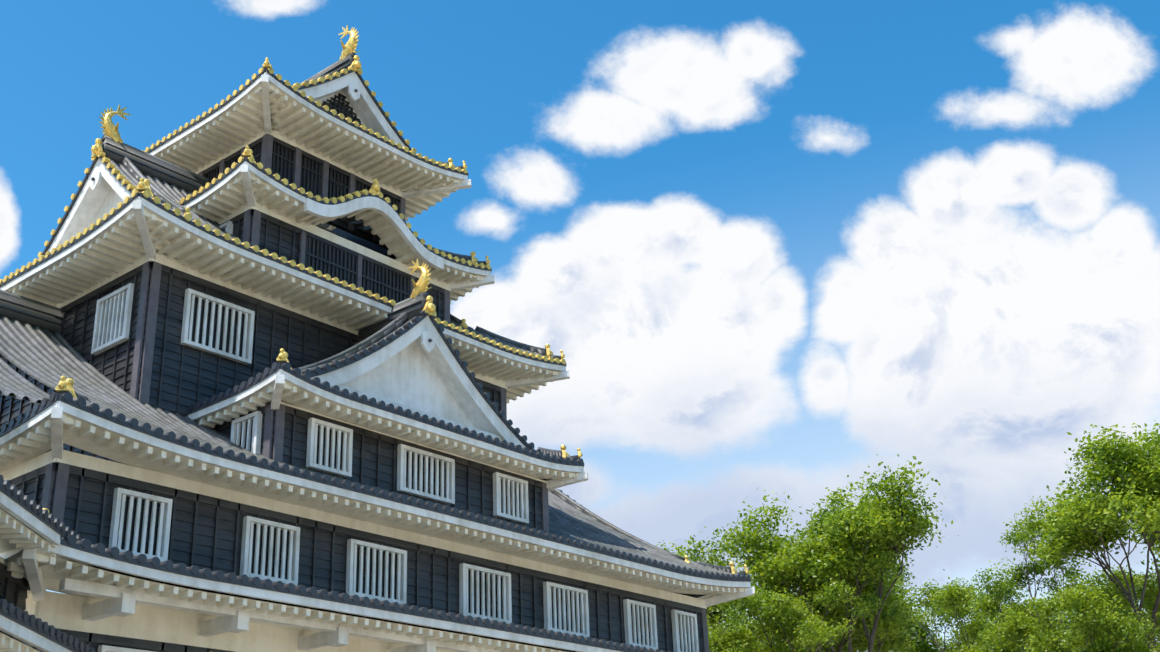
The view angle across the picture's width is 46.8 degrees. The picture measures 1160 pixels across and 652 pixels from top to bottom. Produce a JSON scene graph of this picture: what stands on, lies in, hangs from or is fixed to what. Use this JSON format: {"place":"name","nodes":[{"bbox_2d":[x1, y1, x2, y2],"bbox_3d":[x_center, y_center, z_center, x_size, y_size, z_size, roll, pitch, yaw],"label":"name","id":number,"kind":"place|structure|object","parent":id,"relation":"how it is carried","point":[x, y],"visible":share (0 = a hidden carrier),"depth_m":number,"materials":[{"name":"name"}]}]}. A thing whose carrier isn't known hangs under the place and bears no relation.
{"place":"outdoors","nodes":[
{"label":"outdoors","id":0,"kind":"place"},
{"bbox_2d":[0,209,702,651],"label":"castle walls","id":1,"kind":"structure","parent":0,"point":[204,531],"depth_m":30.83,"materials":[{"name":"black wood"}]},
{"bbox_2d":[198,93,410,302],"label":"lattice windows","id":2,"kind":"structure","parent":1,"relation":"attached to","point":[234,157],"depth_m":37.03,"materials":[{"name":"black wood"}]},
{"bbox_2d":[24,134,708,651],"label":"wooden posts","id":3,"kind":"object","parent":1,"relation":"attached to","point":[144,382],"visible":0.31,"depth_m":30.23,"materials":[{"name":"black wood"}]},
{"bbox_2d":[0,52,745,596],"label":"roof tiles","id":4,"kind":"object","parent":1,"relation":"on","point":[42,352],"visible":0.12,"depth_m":32.23,"materials":[{"name":"grey tile"}]},
{"bbox_2d":[0,65,565,363],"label":"gold tile ends","id":5,"kind":"object","parent":4,"relation":"attached to","point":[236,240],"visible":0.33,"depth_m":35.19,"materials":[{"name":"gold metal"}]},
{"bbox_2d":[0,59,750,651],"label":"roof edge tiles","id":6,"kind":"object","parent":4,"relation":"attached to","point":[18,615],"visible":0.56,"depth_m":29.84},
{"bbox_2d":[0,82,748,651],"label":"roof eaves","id":7,"kind":"object","parent":1,"relation":"attached to","point":[112,252],"visible":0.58,"depth_m":31.01,"materials":[{"name":"white paint"}]},
{"bbox_2d":[0,0,1159,651],"label":"sky","id":8,"kind":"structure","parent":0,"point":[779,247],"materials":[{"name":"blue"}]},
{"bbox_2d":[855,641,918,651],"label":"camphor tree foliage","id":9,"kind":"object","parent":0,"point":[912,646],"visible":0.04,"depth_m":60.34,"materials":[{"name":"green plant"}]},
{"label":"ground","id":10,"kind":"structure","parent":0,"visible":0},
{"bbox_2d":[0,71,754,651],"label":"white castle trim","id":11,"kind":"structure","parent":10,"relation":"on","point":[414,369],"depth_m":31.24,"materials":[{"name":"white paint"}]},
{"bbox_2d":[99,104,130,142],"bbox_3d":[-12.389,-5.405,35.679,0.656,1.278,0.651,0,-23,-6],"label":"roof ornament","id":12,"kind":"object","parent":11,"relation":"on","point":[109,127],"visible":0.85,"depth_m":35.42,"materials":[{"name":"gold metal"}]},
{"bbox_2d":[338,25,359,59],"bbox_3d":[-6.877,-8.448,39.809,0.689,1.344,0.683,0,-23,-5],"label":"roof ornament","id":13,"kind":"object","parent":11,"relation":"on","point":[350,46],"visible":0.85,"depth_m":39.54,"materials":[{"name":"gold metal"}]},
{"bbox_2d":[43,55,748,574],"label":"roof ornaments","id":14,"kind":"object","parent":11,"relation":"attached to","point":[65,383],"visible":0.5,"depth_m":34.88},
{"bbox_2d":[408,259,431,297],"bbox_3d":[-4.104,-1.223,34.253,0.618,1.216,0.623,0,-23,-6],"label":"roof ornament","id":15,"kind":"object","parent":11,"relation":"on","point":[421,285],"visible":0.92,"depth_m":34.01,"materials":[{"name":"gold metal"}]},
{"bbox_2d":[709,601,869,651],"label":"tree branches","id":16,"kind":"object","parent":10,"relation":"on","point":[788,643],"visible":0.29,"depth_m":43.49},
{"bbox_2d":[706,575,892,651],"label":"tree foliage","id":17,"kind":"object","parent":16,"relation":"attached to","point":[790,614],"visible":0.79,"depth_m":43.13,"materials":[{"name":"green plant"}]},
{"bbox_2d":[707,483,907,651],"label":"tree branches","id":18,"kind":"object","parent":10,"relation":"on","point":[870,638],"visible":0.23,"depth_m":44.91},
{"bbox_2d":[656,454,958,651],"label":"tree foliage","id":19,"kind":"object","parent":18,"relation":"attached to","point":[825,547],"visible":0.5,"depth_m":45.89,"materials":[{"name":"green plant"}]},
{"bbox_2d":[908,588,1084,651],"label":"tree branches","id":20,"kind":"object","parent":10,"relation":"on","point":[963,629],"visible":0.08,"depth_m":61.57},
{"bbox_2d":[901,571,1159,651],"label":"tree foliage","id":21,"kind":"object","parent":20,"relation":"attached to","point":[926,646],"visible":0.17,"depth_m":60.65,"materials":[{"name":"green plant"}]},
{"bbox_2d":[904,519,1159,651],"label":"tree branches","id":22,"kind":"object","parent":10,"relation":"on","point":[1026,558],"visible":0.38,"depth_m":53.96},
{"bbox_2d":[846,497,1159,651],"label":"tree foliage","id":23,"kind":"object","parent":22,"relation":"attached to","point":[1111,620],"visible":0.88,"depth_m":52.08,"materials":[{"name":"green plant"}]},
{"bbox_2d":[1054,448,1159,650],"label":"tree branches","id":24,"kind":"object","parent":10,"relation":"on","point":[1129,598],"visible":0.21,"depth_m":49.03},
{"bbox_2d":[1015,420,1159,635],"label":"tree foliage","id":25,"kind":"object","parent":24,"relation":"attached to","point":[1138,498],"visible":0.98,"depth_m":48.49,"materials":[{"name":"green plant"}]}
]}

